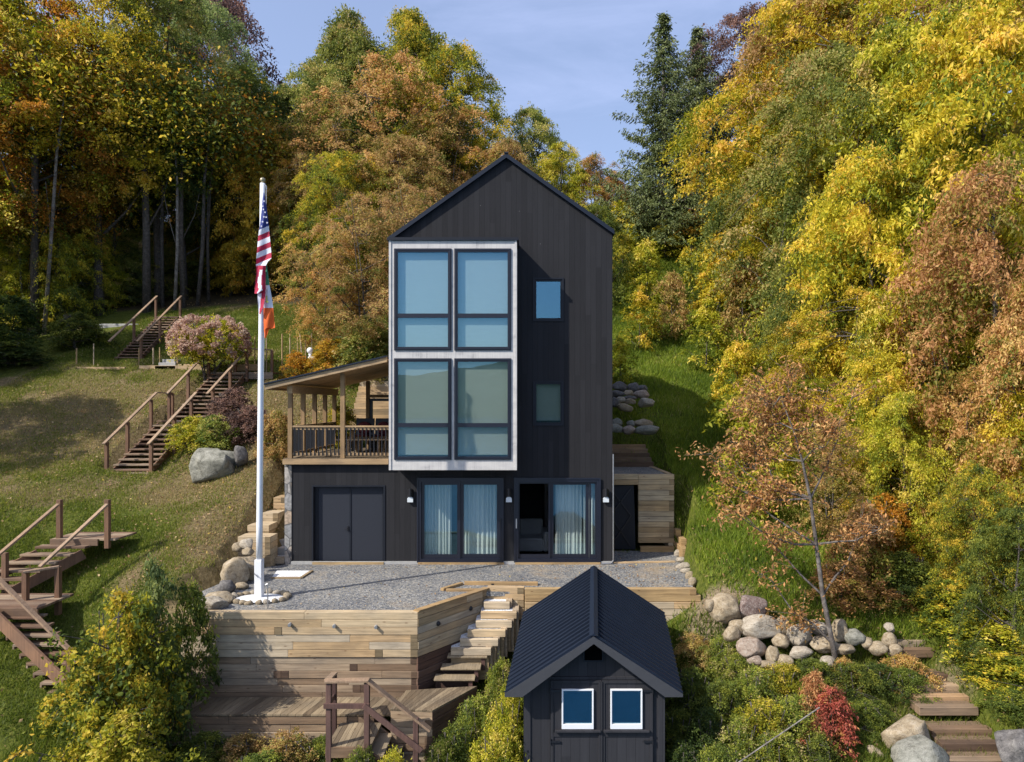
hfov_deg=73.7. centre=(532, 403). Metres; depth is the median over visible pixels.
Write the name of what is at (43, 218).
autumn tree
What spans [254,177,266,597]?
flagpole
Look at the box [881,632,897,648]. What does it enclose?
boulder
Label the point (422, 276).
window
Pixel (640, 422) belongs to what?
boulder
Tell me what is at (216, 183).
tree
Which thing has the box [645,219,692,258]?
sapling
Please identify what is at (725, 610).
boulder
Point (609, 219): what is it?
autumn tree
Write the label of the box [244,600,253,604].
cobble
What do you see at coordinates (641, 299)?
sapling
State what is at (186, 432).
shrub
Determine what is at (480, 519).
curtain
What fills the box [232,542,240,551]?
boulder
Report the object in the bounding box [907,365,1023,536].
autumn tree
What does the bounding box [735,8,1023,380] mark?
autumn tree
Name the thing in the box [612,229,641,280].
sapling
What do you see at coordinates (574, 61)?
sky
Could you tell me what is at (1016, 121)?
autumn tree
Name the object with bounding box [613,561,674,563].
timber edging
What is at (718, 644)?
wild shrub
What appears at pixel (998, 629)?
shrub
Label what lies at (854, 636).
boulder
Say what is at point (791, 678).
wild shrub
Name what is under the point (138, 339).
hillside stair
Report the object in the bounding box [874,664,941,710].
wild shrub
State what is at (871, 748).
boulder
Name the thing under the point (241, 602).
cobble
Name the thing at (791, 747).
wild shrub
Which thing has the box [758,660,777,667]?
boulder
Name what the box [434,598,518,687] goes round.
timber stair
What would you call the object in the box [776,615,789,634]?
boulder
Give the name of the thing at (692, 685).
wild shrub
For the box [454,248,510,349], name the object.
window
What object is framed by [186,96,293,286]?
autumn tree
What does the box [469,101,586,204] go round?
autumn tree
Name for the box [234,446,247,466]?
boulder
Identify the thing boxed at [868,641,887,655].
boulder
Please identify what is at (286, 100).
autumn tree
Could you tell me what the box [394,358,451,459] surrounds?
window
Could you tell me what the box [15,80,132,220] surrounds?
tree
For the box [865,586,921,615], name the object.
shrub
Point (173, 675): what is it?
leafy shrub
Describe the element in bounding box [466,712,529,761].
wild shrub
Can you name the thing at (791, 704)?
wild shrub
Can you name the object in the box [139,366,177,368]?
garden timber
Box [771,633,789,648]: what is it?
boulder
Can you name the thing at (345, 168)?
autumn tree
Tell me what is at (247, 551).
boulder
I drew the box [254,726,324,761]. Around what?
wild shrub
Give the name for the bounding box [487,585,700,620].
timber retaining wall
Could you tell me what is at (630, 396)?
boulder
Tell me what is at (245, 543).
boulder
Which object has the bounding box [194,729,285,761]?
wild shrub
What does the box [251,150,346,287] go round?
autumn tree
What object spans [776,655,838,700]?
wild shrub
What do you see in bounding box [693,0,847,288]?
autumn tree
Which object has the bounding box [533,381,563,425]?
window
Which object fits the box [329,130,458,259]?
autumn tree
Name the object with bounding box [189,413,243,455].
shrub
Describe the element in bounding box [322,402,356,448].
shrub
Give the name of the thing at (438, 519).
curtain
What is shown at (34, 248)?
tree
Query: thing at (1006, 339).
autumn tree
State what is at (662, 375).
grass
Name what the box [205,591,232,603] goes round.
boulder
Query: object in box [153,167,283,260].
autumn tree
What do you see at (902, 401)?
autumn tree
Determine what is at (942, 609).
shrub
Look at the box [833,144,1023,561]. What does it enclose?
autumn tree
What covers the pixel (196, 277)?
autumn tree
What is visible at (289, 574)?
stone slab
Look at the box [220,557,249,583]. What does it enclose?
boulder
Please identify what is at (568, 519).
curtain
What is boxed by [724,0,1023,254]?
autumn tree
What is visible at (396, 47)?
autumn tree
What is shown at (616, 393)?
boulder
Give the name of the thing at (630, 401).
boulder
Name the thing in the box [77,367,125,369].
garden timber
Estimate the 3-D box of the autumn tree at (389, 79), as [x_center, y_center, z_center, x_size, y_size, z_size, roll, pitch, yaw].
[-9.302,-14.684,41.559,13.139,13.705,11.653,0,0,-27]
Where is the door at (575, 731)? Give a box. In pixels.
[550,680,600,761]
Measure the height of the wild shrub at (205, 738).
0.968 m
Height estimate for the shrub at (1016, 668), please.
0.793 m
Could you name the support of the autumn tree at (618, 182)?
on the ground at (124, 314)
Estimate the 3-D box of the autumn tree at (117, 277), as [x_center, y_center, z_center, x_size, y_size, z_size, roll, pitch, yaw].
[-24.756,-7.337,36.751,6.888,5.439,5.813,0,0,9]
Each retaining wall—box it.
[181,587,488,696]
[238,495,284,566]
[350,376,388,425]
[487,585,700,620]
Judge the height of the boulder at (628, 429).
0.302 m
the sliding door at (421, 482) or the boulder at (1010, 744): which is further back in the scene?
the sliding door at (421, 482)
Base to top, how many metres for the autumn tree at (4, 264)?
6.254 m
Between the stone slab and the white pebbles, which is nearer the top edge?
the stone slab
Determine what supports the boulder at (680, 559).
on the gravel patio
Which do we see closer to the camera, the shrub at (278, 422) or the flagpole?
the flagpole
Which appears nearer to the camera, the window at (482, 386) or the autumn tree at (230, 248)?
the window at (482, 386)
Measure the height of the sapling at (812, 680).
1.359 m
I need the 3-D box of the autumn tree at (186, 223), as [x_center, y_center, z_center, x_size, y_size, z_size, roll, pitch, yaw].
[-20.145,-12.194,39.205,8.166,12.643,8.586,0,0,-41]
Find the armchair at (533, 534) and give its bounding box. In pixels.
[519,518,547,552]
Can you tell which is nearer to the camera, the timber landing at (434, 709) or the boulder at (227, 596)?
the timber landing at (434, 709)
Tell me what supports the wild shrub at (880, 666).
on the ground at (124, 314)
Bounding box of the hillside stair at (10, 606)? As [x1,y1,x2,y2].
[0,499,136,616]
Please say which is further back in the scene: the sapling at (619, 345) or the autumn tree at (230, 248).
the autumn tree at (230, 248)
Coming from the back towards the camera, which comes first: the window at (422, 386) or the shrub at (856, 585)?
the window at (422, 386)
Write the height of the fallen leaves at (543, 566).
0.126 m
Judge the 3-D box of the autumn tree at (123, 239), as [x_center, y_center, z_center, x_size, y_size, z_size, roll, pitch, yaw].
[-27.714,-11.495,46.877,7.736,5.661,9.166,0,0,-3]
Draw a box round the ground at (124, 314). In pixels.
[0,220,1023,761]
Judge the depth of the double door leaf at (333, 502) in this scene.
18.11 m
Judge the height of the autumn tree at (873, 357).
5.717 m
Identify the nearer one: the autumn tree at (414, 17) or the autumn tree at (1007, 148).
the autumn tree at (1007, 148)
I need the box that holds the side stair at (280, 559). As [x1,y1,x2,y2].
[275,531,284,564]
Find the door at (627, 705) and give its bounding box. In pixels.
[602,680,653,761]
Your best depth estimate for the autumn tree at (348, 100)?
39.10 m
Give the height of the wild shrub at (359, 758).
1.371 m
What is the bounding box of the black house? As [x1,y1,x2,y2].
[264,152,613,564]
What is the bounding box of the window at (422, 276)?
[394,248,451,349]
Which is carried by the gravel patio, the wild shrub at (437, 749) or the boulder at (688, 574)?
the boulder at (688, 574)
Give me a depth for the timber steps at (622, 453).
22.60 m
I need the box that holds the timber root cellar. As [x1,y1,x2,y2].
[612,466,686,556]
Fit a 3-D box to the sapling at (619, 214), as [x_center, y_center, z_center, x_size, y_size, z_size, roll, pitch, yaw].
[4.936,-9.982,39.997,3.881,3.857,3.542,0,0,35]
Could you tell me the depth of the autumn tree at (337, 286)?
26.83 m
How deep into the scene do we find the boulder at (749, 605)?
14.18 m
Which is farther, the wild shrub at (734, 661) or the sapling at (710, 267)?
the sapling at (710, 267)
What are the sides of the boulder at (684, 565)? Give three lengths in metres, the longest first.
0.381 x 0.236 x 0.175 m
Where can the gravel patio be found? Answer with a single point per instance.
(361, 582)
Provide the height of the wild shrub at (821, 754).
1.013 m
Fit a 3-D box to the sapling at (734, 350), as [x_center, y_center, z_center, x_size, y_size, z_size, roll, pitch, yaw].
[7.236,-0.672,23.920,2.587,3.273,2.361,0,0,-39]
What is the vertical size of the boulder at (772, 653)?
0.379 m
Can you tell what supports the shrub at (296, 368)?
on the ground at (124, 314)
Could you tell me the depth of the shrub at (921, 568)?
14.93 m
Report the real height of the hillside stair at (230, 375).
2.974 m
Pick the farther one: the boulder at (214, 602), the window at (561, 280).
the window at (561, 280)
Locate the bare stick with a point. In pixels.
(778, 735)
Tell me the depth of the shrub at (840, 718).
11.76 m
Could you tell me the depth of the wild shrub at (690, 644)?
14.17 m
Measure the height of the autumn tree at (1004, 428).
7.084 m
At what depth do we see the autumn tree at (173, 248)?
40.80 m
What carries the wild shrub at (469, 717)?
on the ground at (124, 314)
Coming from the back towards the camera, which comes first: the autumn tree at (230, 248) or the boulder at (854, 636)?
the autumn tree at (230, 248)
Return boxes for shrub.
[0,292,50,347]
[0,339,56,367]
[3,648,164,761]
[33,584,216,761]
[37,310,123,352]
[63,669,201,761]
[80,705,205,761]
[107,612,187,759]
[159,313,255,383]
[161,414,224,456]
[166,728,229,761]
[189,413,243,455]
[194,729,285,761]
[202,386,254,438]
[219,404,275,449]
[234,747,285,761]
[251,408,293,464]
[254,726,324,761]
[274,350,314,379]
[288,733,348,761]
[303,337,350,373]
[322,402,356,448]
[329,318,388,384]
[343,745,376,761]
[378,744,412,761]
[422,718,478,761]
[422,737,469,761]
[442,690,499,761]
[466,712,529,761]
[474,655,523,739]
[482,683,523,761]
[665,665,716,727]
[665,706,705,750]
[665,738,701,761]
[673,630,719,676]
[675,703,732,759]
[680,676,749,744]
[687,738,748,761]
[694,634,737,679]
[706,652,766,699]
[711,711,785,761]
[720,695,790,761]
[721,664,784,725]
[745,726,814,761]
[746,660,824,710]
[764,692,837,754]
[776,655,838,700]
[782,733,846,761]
[806,560,882,620]
[815,501,901,610]
[820,659,892,712]
[823,654,871,696]
[840,697,900,742]
[850,660,922,703]
[851,489,930,577]
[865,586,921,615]
[866,549,954,619]
[874,651,945,702]
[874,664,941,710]
[908,578,1011,645]
[930,610,1023,675]
[949,652,1019,682]
[956,650,1023,702]
[974,687,1023,727]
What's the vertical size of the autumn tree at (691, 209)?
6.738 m
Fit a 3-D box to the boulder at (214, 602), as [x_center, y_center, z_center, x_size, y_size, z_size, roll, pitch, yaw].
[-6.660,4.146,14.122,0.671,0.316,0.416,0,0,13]
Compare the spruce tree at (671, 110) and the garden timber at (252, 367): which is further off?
the spruce tree at (671, 110)
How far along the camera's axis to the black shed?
11.80 m
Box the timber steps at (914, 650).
[897,639,935,656]
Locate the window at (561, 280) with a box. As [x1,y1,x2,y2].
[533,278,563,320]
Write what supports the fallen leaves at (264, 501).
on the ground at (124, 314)
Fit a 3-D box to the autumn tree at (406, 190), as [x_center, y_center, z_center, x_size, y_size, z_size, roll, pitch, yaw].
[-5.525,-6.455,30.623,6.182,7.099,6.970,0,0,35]
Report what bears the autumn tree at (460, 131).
on the ground at (124, 314)
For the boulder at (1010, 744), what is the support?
on the ground at (124, 314)
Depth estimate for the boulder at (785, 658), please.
13.46 m
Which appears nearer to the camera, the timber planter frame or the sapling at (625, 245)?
the timber planter frame
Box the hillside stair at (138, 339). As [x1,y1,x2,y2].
[108,296,181,358]
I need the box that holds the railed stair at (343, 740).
[323,672,430,761]
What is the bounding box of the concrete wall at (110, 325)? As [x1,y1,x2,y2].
[100,324,136,327]
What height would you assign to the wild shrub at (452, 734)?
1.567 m
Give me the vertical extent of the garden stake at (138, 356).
1.228 m
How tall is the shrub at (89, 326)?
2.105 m
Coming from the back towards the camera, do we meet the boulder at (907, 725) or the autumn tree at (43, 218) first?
the autumn tree at (43, 218)
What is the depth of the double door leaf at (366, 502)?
18.11 m
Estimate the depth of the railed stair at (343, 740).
11.96 m
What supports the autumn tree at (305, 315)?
on the ground at (124, 314)
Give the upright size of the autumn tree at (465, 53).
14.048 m
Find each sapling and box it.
[119,552,194,755]
[164,577,223,746]
[603,200,643,255]
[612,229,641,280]
[612,335,643,384]
[618,284,662,351]
[621,237,666,308]
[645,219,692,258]
[649,270,695,342]
[665,235,716,321]
[674,296,732,373]
[683,231,753,327]
[696,339,763,425]
[701,379,817,525]
[703,254,778,365]
[793,669,838,738]
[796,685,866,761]
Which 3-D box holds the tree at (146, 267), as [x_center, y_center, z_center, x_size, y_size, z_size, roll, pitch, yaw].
[-20.552,-13.430,35.953,8.973,17.588,11.263,0,0,-17]
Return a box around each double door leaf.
[318,487,349,560]
[344,487,382,560]
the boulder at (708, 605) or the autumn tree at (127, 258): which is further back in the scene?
the autumn tree at (127, 258)
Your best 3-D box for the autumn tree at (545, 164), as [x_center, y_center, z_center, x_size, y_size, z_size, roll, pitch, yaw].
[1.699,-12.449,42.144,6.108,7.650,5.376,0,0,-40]
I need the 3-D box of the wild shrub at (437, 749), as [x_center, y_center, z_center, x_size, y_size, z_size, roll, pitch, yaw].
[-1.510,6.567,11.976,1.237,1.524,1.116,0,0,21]
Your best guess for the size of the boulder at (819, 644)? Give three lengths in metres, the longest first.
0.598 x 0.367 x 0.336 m
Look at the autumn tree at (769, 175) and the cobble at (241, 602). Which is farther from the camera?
the autumn tree at (769, 175)
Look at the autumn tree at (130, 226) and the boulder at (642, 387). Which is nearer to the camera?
the boulder at (642, 387)
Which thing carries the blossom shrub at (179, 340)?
on the ground at (124, 314)
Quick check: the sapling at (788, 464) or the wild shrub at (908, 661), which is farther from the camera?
the sapling at (788, 464)
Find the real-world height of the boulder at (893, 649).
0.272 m
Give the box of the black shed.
[504,566,682,761]
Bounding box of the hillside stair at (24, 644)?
[0,577,78,693]
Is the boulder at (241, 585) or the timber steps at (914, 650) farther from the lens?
the boulder at (241, 585)
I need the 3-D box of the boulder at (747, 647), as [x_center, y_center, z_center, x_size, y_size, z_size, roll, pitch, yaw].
[4.406,4.932,13.736,0.680,0.426,0.436,4,2,-9]
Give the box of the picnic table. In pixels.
[336,430,388,455]
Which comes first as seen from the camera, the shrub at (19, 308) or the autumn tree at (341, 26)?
the shrub at (19, 308)
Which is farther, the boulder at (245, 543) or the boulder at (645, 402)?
the boulder at (645, 402)
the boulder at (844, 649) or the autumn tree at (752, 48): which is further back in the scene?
the autumn tree at (752, 48)
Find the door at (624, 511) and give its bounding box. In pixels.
[612,485,635,548]
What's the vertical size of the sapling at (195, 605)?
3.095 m
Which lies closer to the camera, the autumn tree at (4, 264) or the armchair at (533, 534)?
the armchair at (533, 534)
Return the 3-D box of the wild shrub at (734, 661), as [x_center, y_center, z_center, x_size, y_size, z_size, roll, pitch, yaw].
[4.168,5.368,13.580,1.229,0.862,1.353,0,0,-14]
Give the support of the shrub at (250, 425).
on the ground at (124, 314)
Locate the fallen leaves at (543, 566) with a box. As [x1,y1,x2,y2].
[281,552,685,607]
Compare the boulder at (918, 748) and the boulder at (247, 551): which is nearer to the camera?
the boulder at (918, 748)
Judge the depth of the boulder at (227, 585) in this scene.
15.19 m
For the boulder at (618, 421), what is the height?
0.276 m
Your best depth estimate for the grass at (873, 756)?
12.86 m
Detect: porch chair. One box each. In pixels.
[352,418,374,450]
[371,418,388,450]
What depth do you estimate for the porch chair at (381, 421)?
21.08 m
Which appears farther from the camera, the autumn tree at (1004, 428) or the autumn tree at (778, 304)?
the autumn tree at (778, 304)
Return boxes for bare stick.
[739,707,819,761]
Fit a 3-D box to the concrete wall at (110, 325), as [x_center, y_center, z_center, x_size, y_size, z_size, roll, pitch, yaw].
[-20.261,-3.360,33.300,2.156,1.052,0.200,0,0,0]
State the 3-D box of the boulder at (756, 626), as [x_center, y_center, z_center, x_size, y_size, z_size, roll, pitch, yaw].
[4.650,4.589,14.043,0.791,0.545,0.528,0,0,-13]
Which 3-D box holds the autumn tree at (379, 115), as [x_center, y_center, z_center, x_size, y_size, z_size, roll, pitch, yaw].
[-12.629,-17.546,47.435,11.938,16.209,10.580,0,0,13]
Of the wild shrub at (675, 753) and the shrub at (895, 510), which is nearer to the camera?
the wild shrub at (675, 753)
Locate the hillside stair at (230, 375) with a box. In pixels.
[166,348,278,424]
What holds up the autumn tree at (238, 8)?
on the ground at (124, 314)
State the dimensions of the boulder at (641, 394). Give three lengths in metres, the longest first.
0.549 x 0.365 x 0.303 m
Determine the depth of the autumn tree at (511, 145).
39.43 m
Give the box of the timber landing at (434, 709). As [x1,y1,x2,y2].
[391,686,476,761]
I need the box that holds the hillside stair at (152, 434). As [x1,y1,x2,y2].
[102,392,196,473]
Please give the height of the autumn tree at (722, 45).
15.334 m
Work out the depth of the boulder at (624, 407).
22.81 m
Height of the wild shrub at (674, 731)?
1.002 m
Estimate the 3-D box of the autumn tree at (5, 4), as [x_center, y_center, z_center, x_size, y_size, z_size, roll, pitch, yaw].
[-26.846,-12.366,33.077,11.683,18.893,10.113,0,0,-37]
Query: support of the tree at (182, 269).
on the ground at (124, 314)
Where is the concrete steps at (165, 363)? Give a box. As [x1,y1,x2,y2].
[155,359,180,368]
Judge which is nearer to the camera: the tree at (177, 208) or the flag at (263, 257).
the flag at (263, 257)
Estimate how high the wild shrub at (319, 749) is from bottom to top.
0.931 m
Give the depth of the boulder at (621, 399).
23.19 m
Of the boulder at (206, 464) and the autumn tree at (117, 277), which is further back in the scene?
the autumn tree at (117, 277)
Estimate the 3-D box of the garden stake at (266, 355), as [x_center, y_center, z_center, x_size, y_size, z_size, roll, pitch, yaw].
[-10.910,-1.915,28.000,0.040,1.588,0.042,0,0,0]
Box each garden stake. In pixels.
[138,348,139,364]
[152,348,153,365]
[266,338,266,371]
[281,334,282,377]
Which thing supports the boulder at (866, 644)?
on the boulder at (878, 648)
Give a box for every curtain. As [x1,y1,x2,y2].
[425,485,451,553]
[464,485,496,553]
[555,485,581,553]
[583,484,594,553]
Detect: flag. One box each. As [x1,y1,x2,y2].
[254,193,270,313]
[264,264,274,337]
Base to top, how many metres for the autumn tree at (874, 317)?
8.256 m
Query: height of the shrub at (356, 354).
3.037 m
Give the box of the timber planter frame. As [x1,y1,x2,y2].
[440,581,537,591]
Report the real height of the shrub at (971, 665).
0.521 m
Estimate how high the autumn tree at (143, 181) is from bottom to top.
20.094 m
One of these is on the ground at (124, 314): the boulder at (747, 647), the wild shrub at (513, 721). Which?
the wild shrub at (513, 721)
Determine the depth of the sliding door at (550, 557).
18.02 m
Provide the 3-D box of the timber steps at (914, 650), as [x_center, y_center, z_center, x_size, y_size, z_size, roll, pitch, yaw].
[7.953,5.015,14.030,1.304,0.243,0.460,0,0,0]
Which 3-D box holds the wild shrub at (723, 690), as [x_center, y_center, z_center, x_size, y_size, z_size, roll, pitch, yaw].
[3.512,5.831,12.848,1.517,1.344,1.378,0,0,4]
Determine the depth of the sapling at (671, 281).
30.78 m
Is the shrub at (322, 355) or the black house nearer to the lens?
the black house
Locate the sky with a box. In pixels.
[3,0,1014,221]
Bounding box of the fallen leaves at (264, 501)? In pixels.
[0,299,1023,757]
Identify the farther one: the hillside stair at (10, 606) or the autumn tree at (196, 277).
the autumn tree at (196, 277)
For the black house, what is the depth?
18.00 m
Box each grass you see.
[0,587,1023,761]
[612,224,1023,673]
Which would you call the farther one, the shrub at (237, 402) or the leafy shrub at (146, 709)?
the shrub at (237, 402)
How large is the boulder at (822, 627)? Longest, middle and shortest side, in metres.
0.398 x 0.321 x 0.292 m
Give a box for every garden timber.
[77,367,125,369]
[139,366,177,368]
[178,364,206,369]
[228,364,257,370]
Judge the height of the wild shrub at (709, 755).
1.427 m
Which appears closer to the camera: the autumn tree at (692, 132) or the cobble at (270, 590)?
the cobble at (270, 590)
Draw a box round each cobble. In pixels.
[239,600,246,604]
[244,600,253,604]
[255,600,261,604]
[266,588,272,593]
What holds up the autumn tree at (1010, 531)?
on the ground at (124, 314)
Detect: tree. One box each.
[0,0,95,252]
[0,0,135,332]
[0,0,187,335]
[0,0,196,315]
[0,11,153,335]
[0,38,134,330]
[0,209,41,334]
[0,217,75,319]
[3,192,119,326]
[4,53,139,281]
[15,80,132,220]
[17,222,141,311]
[29,67,165,292]
[31,3,226,312]
[40,67,210,286]
[41,7,278,309]
[54,28,293,307]
[62,251,118,304]
[63,0,252,303]
[67,0,277,307]
[69,211,168,271]
[76,32,296,305]
[78,0,297,218]
[81,227,196,304]
[109,214,213,262]
[109,259,169,304]
[110,83,253,299]
[112,45,293,301]
[150,0,293,277]
[151,228,238,287]
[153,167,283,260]
[158,78,318,295]
[164,261,227,291]
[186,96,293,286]
[192,62,294,288]
[200,114,314,296]
[202,259,254,282]
[205,225,281,277]
[206,83,321,272]
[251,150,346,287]
[262,3,400,255]
[263,85,437,281]
[264,60,392,226]
[265,48,498,222]
[269,213,381,357]
[270,148,400,300]
[283,28,430,205]
[285,191,408,354]
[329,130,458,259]
[338,5,468,197]
[343,182,443,324]
[345,14,510,202]
[364,38,515,195]
[386,107,493,220]
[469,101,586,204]
[478,132,535,172]
[534,140,604,210]
[568,150,627,219]
[583,198,633,309]
[590,11,738,250]
[596,177,643,237]
[623,25,747,223]
[656,0,918,273]
[671,151,761,256]
[675,355,901,660]
[685,39,946,338]
[686,0,780,192]
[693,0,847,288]
[720,133,845,309]
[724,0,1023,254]
[725,214,882,414]
[728,305,852,442]
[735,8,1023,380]
[741,134,990,469]
[772,413,886,541]
[773,281,939,477]
[800,344,952,540]
[808,0,1023,407]
[810,253,1023,501]
[818,0,1023,197]
[829,387,972,573]
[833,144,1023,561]
[892,279,1023,615]
[901,0,1023,180]
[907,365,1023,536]
[909,458,1023,634]
[942,132,1023,445]
[944,502,1023,684]
[948,377,1023,613]
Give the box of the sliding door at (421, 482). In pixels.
[417,478,503,561]
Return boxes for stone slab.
[271,570,312,578]
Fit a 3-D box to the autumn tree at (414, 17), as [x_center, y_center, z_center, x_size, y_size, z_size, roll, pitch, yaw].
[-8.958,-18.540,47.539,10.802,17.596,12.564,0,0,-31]
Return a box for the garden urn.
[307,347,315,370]
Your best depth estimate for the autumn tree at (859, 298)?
20.03 m
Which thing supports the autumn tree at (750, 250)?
on the ground at (124, 314)
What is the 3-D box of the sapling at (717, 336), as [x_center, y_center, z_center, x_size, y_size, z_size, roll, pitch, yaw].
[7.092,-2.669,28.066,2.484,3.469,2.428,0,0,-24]
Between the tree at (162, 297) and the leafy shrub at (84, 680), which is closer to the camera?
the leafy shrub at (84, 680)
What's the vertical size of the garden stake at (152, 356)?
1.096 m
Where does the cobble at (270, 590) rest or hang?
on the gravel patio
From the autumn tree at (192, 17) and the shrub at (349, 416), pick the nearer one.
the shrub at (349, 416)
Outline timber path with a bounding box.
[905,669,1001,761]
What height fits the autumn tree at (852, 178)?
11.221 m
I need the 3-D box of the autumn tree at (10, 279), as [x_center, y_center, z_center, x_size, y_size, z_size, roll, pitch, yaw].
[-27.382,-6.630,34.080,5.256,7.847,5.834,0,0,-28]
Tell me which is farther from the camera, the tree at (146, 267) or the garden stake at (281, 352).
the tree at (146, 267)
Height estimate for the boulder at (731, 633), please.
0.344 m
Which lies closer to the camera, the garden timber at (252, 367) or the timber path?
the timber path
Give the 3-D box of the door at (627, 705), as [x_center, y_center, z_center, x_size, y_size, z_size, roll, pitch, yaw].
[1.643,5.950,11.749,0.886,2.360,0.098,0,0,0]
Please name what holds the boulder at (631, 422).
on the ground at (124, 314)
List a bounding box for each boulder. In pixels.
[189,448,234,483]
[202,596,228,609]
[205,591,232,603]
[216,580,235,592]
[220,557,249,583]
[221,450,235,466]
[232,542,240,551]
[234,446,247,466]
[235,582,248,589]
[239,538,252,548]
[239,556,255,580]
[242,547,254,555]
[612,381,626,391]
[612,390,624,397]
[612,397,618,406]
[612,418,622,425]
[612,424,622,432]
[616,403,632,411]
[617,397,625,402]
[622,425,634,434]
[623,395,636,398]
[624,390,633,395]
[624,398,635,403]
[626,420,634,426]
[627,382,639,391]
[633,390,649,397]
[634,419,652,426]
[634,425,658,434]
[637,398,654,407]
[639,385,647,390]
[674,549,678,556]
[675,562,689,567]
[676,557,683,562]
[680,568,689,572]
[685,571,692,578]
[688,577,696,586]
[704,599,713,612]
[709,593,740,624]
[723,625,740,641]
[729,619,742,634]
[736,636,766,658]
[739,595,767,618]
[741,614,780,639]
[747,655,761,665]
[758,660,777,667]
[765,645,779,661]
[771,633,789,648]
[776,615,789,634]
[777,654,793,666]
[786,622,811,645]
[789,646,812,659]
[809,636,837,653]
[811,622,827,635]
[820,656,835,667]
[831,619,847,642]
[836,643,855,654]
[844,628,865,645]
[861,637,872,649]
[867,745,883,755]
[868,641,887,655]
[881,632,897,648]
[881,713,930,748]
[883,622,894,632]
[887,644,902,656]
[890,734,949,761]
[994,729,1023,761]
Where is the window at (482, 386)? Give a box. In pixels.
[454,358,510,459]
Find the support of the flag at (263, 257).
hanging from the flagpole
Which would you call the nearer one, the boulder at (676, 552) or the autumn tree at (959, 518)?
the autumn tree at (959, 518)
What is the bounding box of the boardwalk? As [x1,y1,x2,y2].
[162,697,399,758]
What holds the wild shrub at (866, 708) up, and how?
on the ground at (124, 314)
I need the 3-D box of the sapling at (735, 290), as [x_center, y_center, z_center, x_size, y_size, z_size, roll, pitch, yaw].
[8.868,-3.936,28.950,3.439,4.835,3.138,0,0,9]
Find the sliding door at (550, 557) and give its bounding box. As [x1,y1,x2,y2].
[514,478,600,561]
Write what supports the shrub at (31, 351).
on the ground at (124, 314)
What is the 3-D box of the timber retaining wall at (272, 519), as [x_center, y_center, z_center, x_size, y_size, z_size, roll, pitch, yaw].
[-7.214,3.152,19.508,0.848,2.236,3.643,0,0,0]
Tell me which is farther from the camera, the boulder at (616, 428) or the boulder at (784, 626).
the boulder at (616, 428)
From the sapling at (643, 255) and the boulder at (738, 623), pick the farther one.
the sapling at (643, 255)
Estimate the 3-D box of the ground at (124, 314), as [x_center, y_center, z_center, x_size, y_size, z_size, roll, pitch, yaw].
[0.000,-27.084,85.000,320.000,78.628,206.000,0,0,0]
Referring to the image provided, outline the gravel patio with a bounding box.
[202,551,692,609]
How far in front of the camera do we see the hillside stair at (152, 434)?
21.95 m
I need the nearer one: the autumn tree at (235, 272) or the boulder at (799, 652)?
the boulder at (799, 652)
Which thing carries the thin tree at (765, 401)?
on the ground at (124, 314)
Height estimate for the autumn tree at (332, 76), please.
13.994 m
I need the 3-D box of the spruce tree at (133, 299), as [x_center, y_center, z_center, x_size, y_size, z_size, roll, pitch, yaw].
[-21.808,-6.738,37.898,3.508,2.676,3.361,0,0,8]
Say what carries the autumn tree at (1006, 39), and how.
on the ground at (124, 314)
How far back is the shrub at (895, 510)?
16.06 m
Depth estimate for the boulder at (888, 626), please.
13.97 m
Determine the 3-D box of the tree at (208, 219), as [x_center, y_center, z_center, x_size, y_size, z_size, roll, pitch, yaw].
[-17.477,-13.108,38.067,10.045,15.296,9.248,0,0,-42]
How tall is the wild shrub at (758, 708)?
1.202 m
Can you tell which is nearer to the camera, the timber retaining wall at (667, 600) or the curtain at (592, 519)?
the timber retaining wall at (667, 600)
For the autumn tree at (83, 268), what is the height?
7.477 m
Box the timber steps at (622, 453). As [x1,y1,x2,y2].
[612,444,653,466]
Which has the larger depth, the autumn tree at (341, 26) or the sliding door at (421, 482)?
the autumn tree at (341, 26)
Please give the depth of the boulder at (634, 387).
23.82 m
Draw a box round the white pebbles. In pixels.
[235,594,282,602]
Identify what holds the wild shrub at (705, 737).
on the ground at (124, 314)
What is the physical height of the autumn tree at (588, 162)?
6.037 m
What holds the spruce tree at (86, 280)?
on the ground at (124, 314)
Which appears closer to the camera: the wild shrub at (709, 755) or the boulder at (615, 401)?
the wild shrub at (709, 755)
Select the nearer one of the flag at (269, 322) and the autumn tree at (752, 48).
the flag at (269, 322)
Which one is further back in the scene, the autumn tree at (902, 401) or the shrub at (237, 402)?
the shrub at (237, 402)
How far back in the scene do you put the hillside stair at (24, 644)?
13.71 m
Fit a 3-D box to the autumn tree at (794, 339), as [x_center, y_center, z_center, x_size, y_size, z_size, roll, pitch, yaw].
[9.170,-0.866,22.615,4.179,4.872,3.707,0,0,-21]
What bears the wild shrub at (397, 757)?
on the ground at (124, 314)
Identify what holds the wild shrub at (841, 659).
on the ground at (124, 314)
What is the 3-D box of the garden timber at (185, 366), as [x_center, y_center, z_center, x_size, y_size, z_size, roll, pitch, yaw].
[-13.716,-1.467,27.675,1.251,0.260,0.150,0,0,0]
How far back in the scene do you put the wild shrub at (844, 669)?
12.86 m

